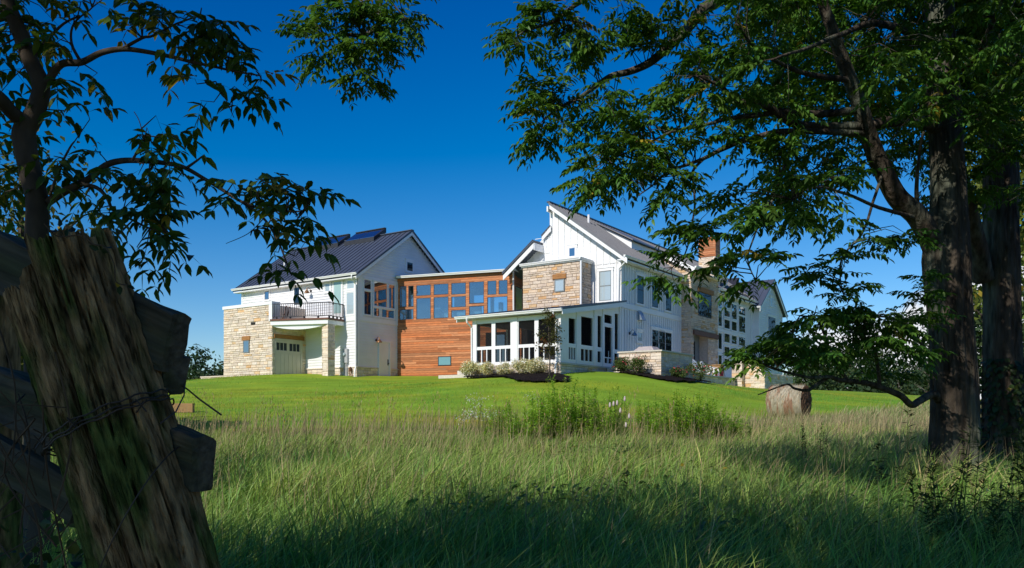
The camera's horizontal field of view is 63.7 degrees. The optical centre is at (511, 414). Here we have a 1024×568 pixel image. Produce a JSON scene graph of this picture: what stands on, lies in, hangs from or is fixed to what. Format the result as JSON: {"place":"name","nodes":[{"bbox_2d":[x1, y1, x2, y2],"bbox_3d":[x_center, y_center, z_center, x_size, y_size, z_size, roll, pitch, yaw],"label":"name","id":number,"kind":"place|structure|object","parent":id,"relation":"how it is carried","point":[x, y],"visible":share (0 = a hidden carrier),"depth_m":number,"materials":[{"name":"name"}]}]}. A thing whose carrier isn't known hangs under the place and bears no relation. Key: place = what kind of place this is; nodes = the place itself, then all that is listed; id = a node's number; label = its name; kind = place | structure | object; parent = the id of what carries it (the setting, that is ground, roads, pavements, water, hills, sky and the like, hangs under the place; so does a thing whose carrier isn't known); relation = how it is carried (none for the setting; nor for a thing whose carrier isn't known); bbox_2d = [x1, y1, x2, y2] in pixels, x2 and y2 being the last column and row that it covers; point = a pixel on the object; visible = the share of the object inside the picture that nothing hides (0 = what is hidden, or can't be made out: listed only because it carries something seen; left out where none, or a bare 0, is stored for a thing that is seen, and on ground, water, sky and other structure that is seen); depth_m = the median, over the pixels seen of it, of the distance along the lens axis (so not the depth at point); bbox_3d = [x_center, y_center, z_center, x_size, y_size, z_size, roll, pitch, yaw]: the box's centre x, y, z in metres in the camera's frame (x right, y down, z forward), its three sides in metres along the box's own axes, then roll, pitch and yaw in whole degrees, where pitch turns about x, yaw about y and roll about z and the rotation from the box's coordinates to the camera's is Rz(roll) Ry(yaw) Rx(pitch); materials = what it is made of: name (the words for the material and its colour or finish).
{"place":"outdoors","nodes":[
{"label":"outdoors","id":0,"kind":"place"},
{"bbox_2d":[0,433,73,522],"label":"fence rail","id":1,"kind":"object","parent":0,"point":[41,485],"visible":0.59,"depth_m":2.19,"materials":[{"name":"brown wood"}]},
{"bbox_2d":[0,0,1023,398],"label":"sky","id":2,"kind":"structure","parent":0,"point":[432,161],"materials":[{"name":"blue"}]},
{"bbox_2d":[23,398,1023,567],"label":"tall grass","id":3,"kind":"structure","parent":0,"point":[619,531],"depth_m":7.85,"materials":[{"name":"green plant"}]},
{"bbox_2d":[168,372,980,567],"bbox_3d":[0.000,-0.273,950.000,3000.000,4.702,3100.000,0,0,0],"label":"lawn","id":4,"kind":"structure","parent":0,"point":[628,380],"depth_m":36.17,"materials":[{"name":"green plant"}]},
{"bbox_2d":[0,295,23,567],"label":"fence post","id":5,"kind":"object","parent":4,"relation":"on","point":[12,538],"visible":0.3,"depth_m":2.87,"materials":[{"name":"brown wood"}]},
{"bbox_2d":[0,510,83,567],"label":"fence undergrowth","id":6,"kind":"object","parent":4,"relation":"on","point":[75,551],"visible":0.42,"depth_m":2.64,"materials":[{"name":"green plant"}]},
{"bbox_2d":[0,120,109,443],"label":"background tree","id":7,"kind":"object","parent":4,"relation":"on","point":[22,221],"visible":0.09,"depth_m":11.00,"materials":[{"name":"green plant"}]},
{"bbox_2d":[3,224,221,567],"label":"fence post","id":8,"kind":"object","parent":4,"relation":"on","point":[133,502],"visible":0.94,"depth_m":1.95,"materials":[{"name":"brown wood"}]},
{"bbox_2d":[0,329,78,567],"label":"brambles","id":9,"kind":"object","parent":8,"relation":"attached to","point":[11,464],"visible":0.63,"depth_m":2.09,"materials":[{"name":"plant"}]},
{"bbox_2d":[44,218,134,294],"bbox_3d":[-0.990,-0.373,1.930,0.208,0.185,0.037,0,0,0],"label":"vine","id":10,"kind":"object","parent":8,"relation":"attached to","point":[105,250],"visible":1,"depth_m":1.92,"materials":[{"name":"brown plant"}]},
{"bbox_2d":[0,231,191,371],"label":"fence rail","id":11,"kind":"object","parent":8,"relation":"attached to","point":[165,330],"visible":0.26,"depth_m":2.06,"materials":[{"name":"grey wood"}]},
{"bbox_2d":[0,366,216,491],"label":"fence rail","id":12,"kind":"object","parent":8,"relation":"attached to","point":[195,451],"visible":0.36,"depth_m":2.05,"materials":[{"name":"wood"}]},
{"bbox_2d":[162,355,190,394],"bbox_3d":[-0.903,-0.119,2.139,0.072,0.138,0.190,0,0,-45],"label":"fence rail","id":13,"kind":"object","parent":8,"relation":"attached to","point":[174,378],"visible":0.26,"depth_m":2.08,"materials":[{"name":"grey wood"}]},
{"bbox_2d":[0,0,360,567],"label":"young walnut tree","id":14,"kind":"object","parent":4,"relation":"on","point":[37,201],"visible":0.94,"depth_m":4.43,"materials":[{"name":"green plant"}]},
{"bbox_2d":[172,403,194,411],"bbox_3d":[-12.425,-0.249,29.594,1.950,0.325,0.240,0,0,-3],"label":"timber edging","id":15,"kind":"object","parent":4,"relation":"on","point":[183,406],"visible":0.32,"depth_m":29.51,"materials":[{"name":"brown wood"}]},
{"bbox_2d":[184,344,221,380],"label":"tree","id":16,"kind":"object","parent":4,"relation":"on","point":[194,370],"visible":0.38,"depth_m":109.56,"materials":[{"name":"green plant"}]},
{"bbox_2d":[201,359,223,375],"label":"tree","id":17,"kind":"object","parent":4,"relation":"on","point":[221,370],"visible":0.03,"depth_m":118.73,"materials":[{"name":"green plant"}]},
{"bbox_2d":[177,387,725,455],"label":"seed grass","id":18,"kind":"structure","parent":4,"relation":"on","point":[264,423],"depth_m":17.97,"materials":[{"name":"green plant"}]},
{"bbox_2d":[438,371,473,378],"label":"stone steps","id":19,"kind":"structure","parent":4,"relation":"on","point":[459,375],"depth_m":44.74,"materials":[{"name":"stone"}]},
{"bbox_2d":[455,393,503,438],"bbox_3d":[-0.707,0.147,20.437,1.434,1.395,1.401,0,0,0],"label":"boneset","id":20,"kind":"object","parent":4,"relation":"on","point":[480,413],"visible":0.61,"depth_m":20.45,"materials":[{"name":"green plant"}]},
{"bbox_2d":[482,397,524,442],"bbox_3d":[-0.188,0.223,19.983,1.085,1.314,1.015,0,0,-20],"label":"goldenrod","id":21,"kind":"object","parent":4,"relation":"on","point":[507,410],"visible":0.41,"depth_m":19.87,"materials":[{"name":"green plant"}]},
{"bbox_2d":[222,201,787,377],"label":"house","id":22,"kind":"structure","parent":4,"relation":"on","point":[395,312],"depth_m":49.12,"materials":[{"name":"white paint"}]},
{"bbox_2d":[275,338,302,373],"bbox_3d":[-13.385,-3.160,49.422,0.085,2.720,2.070,0,0,34],"label":"garage door","id":23,"kind":"structure","parent":22,"relation":"in","point":[288,352],"depth_m":49.37,"materials":[{"name":"beige paint"}]},
{"bbox_2d":[293,286,300,306],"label":"window","id":24,"kind":"structure","parent":22,"relation":"in","point":[298,291],"depth_m":50.89,"materials":[{"name":"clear glass"}]},
{"bbox_2d":[323,282,331,293],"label":"window","id":25,"kind":"structure","parent":22,"relation":"in","point":[327,287],"depth_m":49.35,"materials":[{"name":"white glass"}]},
{"bbox_2d":[332,280,343,319],"bbox_3d":[-10.327,-6.810,48.821,0.860,2.380,0.130,0,0,34],"label":"balcony door","id":26,"kind":"structure","parent":22,"relation":"in","point":[337,286],"depth_m":48.77,"materials":[{"name":"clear glass"}]},
{"bbox_2d":[345,290,354,315],"bbox_3d":[-9.462,-6.534,48.270,0.820,1.488,0.068,0,0,34],"label":"window","id":27,"kind":"structure","parent":22,"relation":"in","point":[349,295],"depth_m":48.25,"materials":[{"name":"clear glass"}]},
{"bbox_2d":[345,278,355,290],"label":"window","id":28,"kind":"structure","parent":22,"relation":"in","point":[350,285],"depth_m":48.25,"materials":[{"name":"white glass"}]},
{"bbox_2d":[363,277,371,289],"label":"window","id":29,"kind":"structure","parent":22,"relation":"in","point":[367,283],"depth_m":48.63,"materials":[{"name":"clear glass"}]},
{"bbox_2d":[363,289,371,315],"bbox_3d":[-8.531,-6.607,48.636,0.068,1.534,0.740,0,0,34],"label":"window","id":30,"kind":"structure","parent":22,"relation":"in","point":[367,294],"depth_m":48.63,"materials":[{"name":"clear glass"}]},
{"bbox_2d":[372,306,380,317],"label":"window","id":31,"kind":"structure","parent":22,"relation":"in","point":[376,312],"depth_m":49.25,"materials":[{"name":"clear glass"}]},
{"bbox_2d":[373,279,387,307],"bbox_3d":[-7.904,-7.242,49.559,0.068,1.624,1.300,0,0,34],"label":"window","id":32,"kind":"structure","parent":22,"relation":"in","point":[380,288],"depth_m":49.54,"materials":[{"name":"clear glass"}]},
{"bbox_2d":[378,340,390,375],"bbox_3d":[-7.691,-3.240,49.831,0.100,2.480,1.040,0,0,34],"label":"side door","id":33,"kind":"structure","parent":22,"relation":"in","point":[384,348],"depth_m":49.84,"materials":[{"name":"white paint"}]},
{"bbox_2d":[381,307,394,319],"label":"window","id":34,"kind":"structure","parent":22,"relation":"in","point":[386,313],"depth_m":50.04,"materials":[{"name":"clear glass"}]},
{"bbox_2d":[388,283,395,309],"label":"window","id":35,"kind":"structure","parent":22,"relation":"in","point":[391,287],"depth_m":50.35,"materials":[{"name":"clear glass"}]},
{"bbox_2d":[405,258,414,273],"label":"window","id":36,"kind":"structure","parent":22,"relation":"in","point":[409,263],"depth_m":51.69,"materials":[{"name":"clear glass"}]},
{"bbox_2d":[438,356,450,365],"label":"window","id":37,"kind":"structure","parent":22,"relation":"in","point":[442,360],"depth_m":49.67,"materials":[{"name":"blue glass"}]},
{"bbox_2d":[515,286,522,309],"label":"window","id":38,"kind":"structure","parent":22,"relation":"in","point":[518,291],"depth_m":49.02,"materials":[{"name":"green glass"}]},
{"bbox_2d":[554,279,564,291],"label":"window","id":39,"kind":"structure","parent":22,"relation":"in","point":[559,284],"depth_m":45.16,"materials":[{"name":"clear glass"}]},
{"bbox_2d":[566,244,577,257],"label":"window","id":40,"kind":"structure","parent":22,"relation":"in","point":[571,249],"depth_m":46.18,"materials":[{"name":"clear glass"}]},
{"bbox_2d":[596,266,613,302],"bbox_3d":[5.089,-7.075,44.997,1.040,1.929,0.095,0,0,34],"label":"window","id":41,"kind":"structure","parent":22,"relation":"in","point":[604,275],"depth_m":45.00,"materials":[{"name":"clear glass"}]},
{"bbox_2d":[635,272,644,305],"bbox_3d":[7.208,-7.057,46.332,0.095,1.815,1.120,0,0,34],"label":"window","id":42,"kind":"structure","parent":22,"relation":"in","point":[640,289],"depth_m":46.26,"materials":[{"name":"blue glass"}]},
{"bbox_2d":[636,328,643,343],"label":"window","id":43,"kind":"structure","parent":22,"relation":"in","point":[639,338],"depth_m":46.26,"materials":[{"name":"glass"}]},
{"bbox_2d":[650,276,658,309],"bbox_3d":[8.311,-7.057,47.925,0.095,1.815,1.120,0,0,34],"label":"window","id":44,"kind":"structure","parent":22,"relation":"in","point":[654,304],"depth_m":47.67,"materials":[{"name":"glass"}]},
{"bbox_2d":[651,328,658,347],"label":"window","id":45,"kind":"structure","parent":22,"relation":"in","point":[654,332],"depth_m":47.95,"materials":[{"name":"black glass"}]},
{"bbox_2d":[659,331,664,349],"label":"window","id":46,"kind":"structure","parent":22,"relation":"in","point":[661,333],"depth_m":48.72,"materials":[{"name":"black glass"}]},
{"bbox_2d":[664,282,671,312],"bbox_3d":[9.386,-7.057,49.501,0.095,1.815,1.110,0,0,34],"label":"window","id":47,"kind":"structure","parent":22,"relation":"in","point":[667,302],"depth_m":49.49,"materials":[{"name":"glass"}]},
{"bbox_2d":[664,331,671,350],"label":"window","id":48,"kind":"structure","parent":22,"relation":"in","point":[668,335],"depth_m":49.53,"materials":[{"name":"black glass"}]},
{"bbox_2d":[693,335,698,363],"bbox_3d":[11.448,-3.600,52.503,0.060,3.000,2.400,0,0,34],"label":"terrace door","id":49,"kind":"structure","parent":22,"relation":"in","point":[696,338],"depth_m":53.08,"materials":[{"name":"grey glass"}]},
{"bbox_2d":[698,291,704,316],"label":"window","id":50,"kind":"structure","parent":22,"relation":"in","point":[701,307],"depth_m":52.21,"materials":[{"name":"glass"}]},
{"bbox_2d":[705,293,711,317],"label":"window","id":51,"kind":"structure","parent":22,"relation":"in","point":[708,310],"depth_m":53.20,"materials":[{"name":"blue glass"}]},
{"bbox_2d":[731,302,736,320],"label":"window","id":52,"kind":"structure","parent":22,"relation":"in","point":[734,306],"depth_m":58.96,"materials":[{"name":"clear glass"}]},
{"bbox_2d":[738,314,745,333],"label":"window","id":53,"kind":"structure","parent":22,"relation":"in","point":[741,319],"depth_m":60.26,"materials":[{"name":"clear glass"}]},
{"bbox_2d":[767,314,776,336],"bbox_3d":[20.379,-6.857,64.639,0.095,1.915,2.120,0,0,34],"label":"window","id":54,"kind":"structure","parent":22,"relation":"in","point":[771,319],"depth_m":64.38,"materials":[{"name":"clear glass"}]},
{"bbox_2d":[494,416,531,444],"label":"goldenrod","id":55,"kind":"object","parent":4,"relation":"on","point":[517,430],"visible":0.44,"depth_m":18.91,"materials":[{"name":"green plant"}]},
{"bbox_2d":[463,372,571,381],"bbox_3d":[0.348,-1.775,39.685,2.934,0.631,7.227,0,0,-29],"label":"mulch bed","id":56,"kind":"object","parent":4,"relation":"on","point":[534,376],"visible":0.94,"depth_m":38.17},
{"bbox_2d":[459,358,479,378],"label":"variegated shrub","id":57,"kind":"object","parent":56,"relation":"on","point":[470,367],"visible":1,"depth_m":41.38,"materials":[{"name":"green plant"}]},
{"bbox_2d":[478,360,494,377],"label":"variegated shrub","id":58,"kind":"object","parent":56,"relation":"on","point":[486,367],"visible":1,"depth_m":40.79,"materials":[{"name":"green plant"}]},
{"bbox_2d":[495,361,513,374],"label":"variegated shrub","id":59,"kind":"object","parent":56,"relation":"on","point":[503,368],"visible":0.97,"depth_m":40.19,"materials":[{"name":"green plant"}]},
{"bbox_2d":[508,358,529,373],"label":"variegated shrub","id":60,"kind":"object","parent":56,"relation":"on","point":[520,366],"visible":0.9,"depth_m":39.65,"materials":[{"name":"green plant"}]},
{"bbox_2d":[525,356,550,372],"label":"variegated shrub","id":61,"kind":"object","parent":56,"relation":"on","point":[535,366],"visible":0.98,"depth_m":39.21,"materials":[{"name":"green plant"}]},
{"bbox_2d":[533,307,564,374],"bbox_3d":[1.706,-3.358,38.511,1.533,3.367,1.301,0,0,0],"label":"young tree","id":62,"kind":"object","parent":56,"relation":"on","point":[553,333],"visible":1,"depth_m":38.45,"materials":[{"name":"green plant"}]},
{"bbox_2d":[513,392,554,438],"bbox_3d":[0.594,0.152,20.273,1.257,1.424,1.066,0,0,35],"label":"goldenrod","id":63,"kind":"object","parent":4,"relation":"on","point":[530,413],"visible":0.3,"depth_m":20.19,"materials":[{"name":"green plant"}]},
{"bbox_2d":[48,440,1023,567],"bbox_3d":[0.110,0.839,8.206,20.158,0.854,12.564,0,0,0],"label":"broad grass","id":64,"kind":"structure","parent":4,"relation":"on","point":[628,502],"depth_m":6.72,"materials":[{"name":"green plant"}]},
{"bbox_2d":[527,371,598,443],"bbox_3d":[1.175,-0.051,19.499,1.828,1.936,1.313,0,0,0],"label":"goldenrod","id":65,"kind":"object","parent":4,"relation":"on","point":[555,414],"visible":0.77,"depth_m":19.40,"materials":[{"name":"green plant"}]},
{"bbox_2d":[565,386,616,448],"bbox_3d":[1.874,0.093,20.025,1.382,1.588,1.558,0,0,0],"label":"goldenrod","id":66,"kind":"object","parent":4,"relation":"on","point":[591,417],"visible":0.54,"depth_m":19.87,"materials":[{"name":"green plant"}]},
{"bbox_2d":[598,386,631,435],"bbox_3d":[2.635,0.022,21.547,1.075,1.540,1.282,0,0,0],"label":"goldenrod","id":67,"kind":"object","parent":4,"relation":"on","point":[613,415],"visible":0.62,"depth_m":21.48,"materials":[{"name":"green plant"}]},
{"bbox_2d":[609,396,629,463],"bbox_3d":[1.689,0.469,12.914,0.420,1.526,0.387,0,0,0],"label":"teasel","id":68,"kind":"object","parent":4,"relation":"on","point":[621,427],"visible":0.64,"depth_m":12.90,"materials":[{"name":"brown plant"}]},
{"bbox_2d":[272,0,1023,489],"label":"walnut tree","id":69,"kind":"object","parent":4,"relation":"on","point":[926,62],"visible":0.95,"depth_m":9.65,"materials":[{"name":"green plant"}]},
{"bbox_2d":[632,395,665,434],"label":"goldenrod","id":70,"kind":"object","parent":4,"relation":"on","point":[647,419],"visible":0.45,"depth_m":20.95,"materials":[{"name":"green plant"}]},
{"bbox_2d":[617,350,693,377],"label":"stone wall","id":71,"kind":"structure","parent":4,"relation":"on","point":[660,362],"depth_m":41.06,"materials":[{"name":"stone"}]},
{"bbox_2d":[612,370,710,381],"bbox_3d":[8.454,-1.927,41.551,6.726,0.691,3.578,0,0,-29],"label":"mulch bed","id":72,"kind":"object","parent":4,"relation":"on","point":[671,377],"visible":0.95,"depth_m":40.11,"materials":[{"name":"brown soil"}]},
{"bbox_2d":[611,356,629,372],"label":"rose bush","id":73,"kind":"object","parent":72,"relation":"on","point":[618,364],"visible":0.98,"depth_m":40.88,"materials":[{"name":"green plant"}]},
{"bbox_2d":[627,354,649,372],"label":"rose bush","id":74,"kind":"object","parent":72,"relation":"on","point":[637,363],"visible":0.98,"depth_m":40.20,"materials":[{"name":"green plant"}]},
{"bbox_2d":[669,365,688,377],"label":"rose bush","id":75,"kind":"object","parent":72,"relation":"on","point":[674,371],"visible":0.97,"depth_m":40.64,"materials":[{"name":"green plant"}]},
{"bbox_2d":[685,360,713,381],"bbox_3d":[9.683,-2.271,42.568,1.449,1.265,1.538,0,0,34],"label":"rose bush","id":76,"kind":"object","parent":72,"relation":"on","point":[702,367],"visible":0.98,"depth_m":42.38,"materials":[{"name":"green plant"}]},
{"bbox_2d":[632,387,713,442],"bbox_3d":[3.976,0.111,20.029,2.082,1.560,1.341,0,0,0],"label":"goldenrod","id":77,"kind":"object","parent":4,"relation":"on","point":[677,413],"visible":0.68,"depth_m":19.94,"materials":[{"name":"green plant"}]},
{"bbox_2d":[676,392,736,444],"bbox_3d":[4.718,0.122,20.383,1.667,1.481,1.295,0,0,16],"label":"goldenrod","id":78,"kind":"object","parent":4,"relation":"on","point":[709,423],"visible":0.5,"depth_m":20.33,"materials":[{"name":"green plant"}]},
{"bbox_2d":[692,373,736,385],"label":"terrace wall","id":79,"kind":"structure","parent":4,"relation":"on","point":[722,380],"depth_m":46.67,"materials":[{"name":"stone"}]},
{"bbox_2d":[711,406,756,438],"bbox_3d":[5.583,0.295,20.927,1.185,1.075,1.479,0,0,35],"label":"goldenrod","id":80,"kind":"object","parent":4,"relation":"on","point":[735,424],"visible":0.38,"depth_m":20.86,"materials":[{"name":"green plant"}]},
{"bbox_2d":[732,361,744,386],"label":"terrace pillar","id":81,"kind":"structure","parent":4,"relation":"on","point":[739,381],"depth_m":49.17,"materials":[{"name":"stone"}]},
{"bbox_2d":[745,364,792,388],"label":"garden wall","id":82,"kind":"structure","parent":4,"relation":"on","point":[752,381],"depth_m":49.28,"materials":[{"name":"stone"}]},
{"bbox_2d":[765,383,812,416],"bbox_3d":[10.954,-0.580,32.594,1.554,1.388,1.508,0,0,38],"label":"hay bale","id":83,"kind":"object","parent":4,"relation":"on","point":[785,397],"visible":0.8,"depth_m":32.14,"materials":[{"name":"plant"}]},
{"bbox_2d":[799,415,829,470],"bbox_3d":[4.757,0.611,13.011,0.533,1.213,0.274,0,0,0],"label":"meadow weed","id":84,"kind":"object","parent":4,"relation":"on","point":[802,442],"visible":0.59,"depth_m":13.00,"materials":[{"name":"green plant"}]},
{"bbox_2d":[787,333,853,390],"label":"tree","id":85,"kind":"object","parent":4,"relation":"on","point":[829,384],"visible":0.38,"depth_m":104.03,"materials":[{"name":"green plant"}]},
{"bbox_2d":[681,397,980,429],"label":"rough grass","id":86,"kind":"structure","parent":4,"relation":"on","point":[925,406],"depth_m":32.63,"materials":[{"name":"green plant"}]},
{"bbox_2d":[826,359,873,392],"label":"tree","id":87,"kind":"object","parent":4,"relation":"on","point":[837,373],"visible":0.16,"depth_m":108.22,"materials":[{"name":"green plant"}]},
{"bbox_2d":[844,350,901,392],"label":"tree","id":88,"kind":"object","parent":4,"relation":"on","point":[860,388],"visible":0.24,"depth_m":103.94,"materials":[{"name":"green plant"}]},
{"bbox_2d":[868,441,889,496],"bbox_3d":[4.250,0.797,9.561,0.301,0.984,0.281,0,0,42],"label":"meadow weed","id":89,"kind":"object","parent":4,"relation":"on","point":[881,468],"visible":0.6,"depth_m":9.56,"materials":[{"name":"green plant"}]},
{"bbox_2d":[866,348,898,392],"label":"tree","id":90,"kind":"object","parent":4,"relation":"on","point":[882,352],"visible":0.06,"depth_m":112.55,"materials":[{"name":"green plant"}]},
{"bbox_2d":[889,355,922,394],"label":"tree","id":91,"kind":"object","parent":4,"relation":"on","point":[905,386],"visible":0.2,"depth_m":124.14,"materials":[{"name":"green plant"}]},
{"bbox_2d":[894,404,920,496],"bbox_3d":[4.692,0.575,9.851,0.307,1.414,0.377,0,0,0],"label":"meadow weed","id":92,"kind":"object","parent":4,"relation":"on","point":[899,468],"visible":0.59,"depth_m":9.81,"materials":[{"name":"green plant"}]},
{"bbox_2d":[905,304,929,392],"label":"tree","id":93,"kind":"object","parent":4,"relation":"on","point":[927,344],"visible":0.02,"depth_m":90.68,"materials":[{"name":"green plant"}]},
{"bbox_2d":[908,358,929,394],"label":"tree","id":94,"kind":"object","parent":4,"relation":"on","point":[918,389],"visible":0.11,"depth_m":120.15,"materials":[{"name":"green plant"}]},
{"bbox_2d":[905,441,953,545],"bbox_3d":[3.606,0.773,7.034,0.410,1.087,0.578,0,0,-12],"label":"shaded weed","id":95,"kind":"object","parent":4,"relation":"on","point":[912,484],"visible":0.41,"depth_m":7.11,"materials":[{"name":"green plant"}]},
{"bbox_2d":[889,0,1023,465],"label":"walnut tree","id":96,"kind":"object","parent":4,"relation":"on","point":[996,257],"visible":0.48,"depth_m":13.73,"materials":[{"name":"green plant"}]},
{"bbox_2d":[914,461,999,561],"bbox_3d":[3.238,0.836,6.111,0.511,0.978,0.635,0,0,-25],"label":"shaded weed","id":97,"kind":"object","parent":4,"relation":"on","point":[937,506],"visible":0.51,"depth_m":6.06,"materials":[{"name":"green plant"}]},
{"bbox_2d":[942,425,994,545],"bbox_3d":[3.658,0.699,6.587,0.533,1.242,0.449,0,0,0],"label":"shaded weed","id":98,"kind":"object","parent":4,"relation":"on","point":[966,477],"visible":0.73,"depth_m":6.56,"materials":[{"name":"green plant"}]},
{"bbox_2d":[942,493,1023,567],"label":"shaded weed","id":99,"kind":"object","parent":4,"relation":"on","point":[989,507],"visible":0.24,"depth_m":6.19,"materials":[{"name":"green plant"}]},
{"bbox_2d":[965,41,1023,346],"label":"background tree","id":100,"kind":"object","parent":4,"relation":"on","point":[977,303],"visible":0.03,"depth_m":30.08,"materials":[{"name":"green plant"}]},
{"bbox_2d":[968,57,1023,350],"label":"background tree","id":101,"kind":"object","parent":4,"relation":"on","point":[1021,227],"visible":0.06,"depth_m":24.34,"materials":[{"name":"green plant"}]},
{"bbox_2d":[972,284,1023,398],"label":"tree","id":102,"kind":"object","parent":4,"relation":"on","point":[977,332],"visible":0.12,"depth_m":76.61,"materials":[{"name":"green plant"}]},
{"bbox_2d":[980,417,1023,538],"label":"shaded weed","id":103,"kind":"object","parent":4,"relation":"on","point":[1022,483],"visible":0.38,"depth_m":7.06,"materials":[{"name":"green plant"}]},
{"bbox_2d":[983,419,1023,565],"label":"shaded weed","id":104,"kind":"object","parent":4,"relation":"on","point":[1021,494],"visible":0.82,"depth_m":5.64,"materials":[{"name":"green plant"}]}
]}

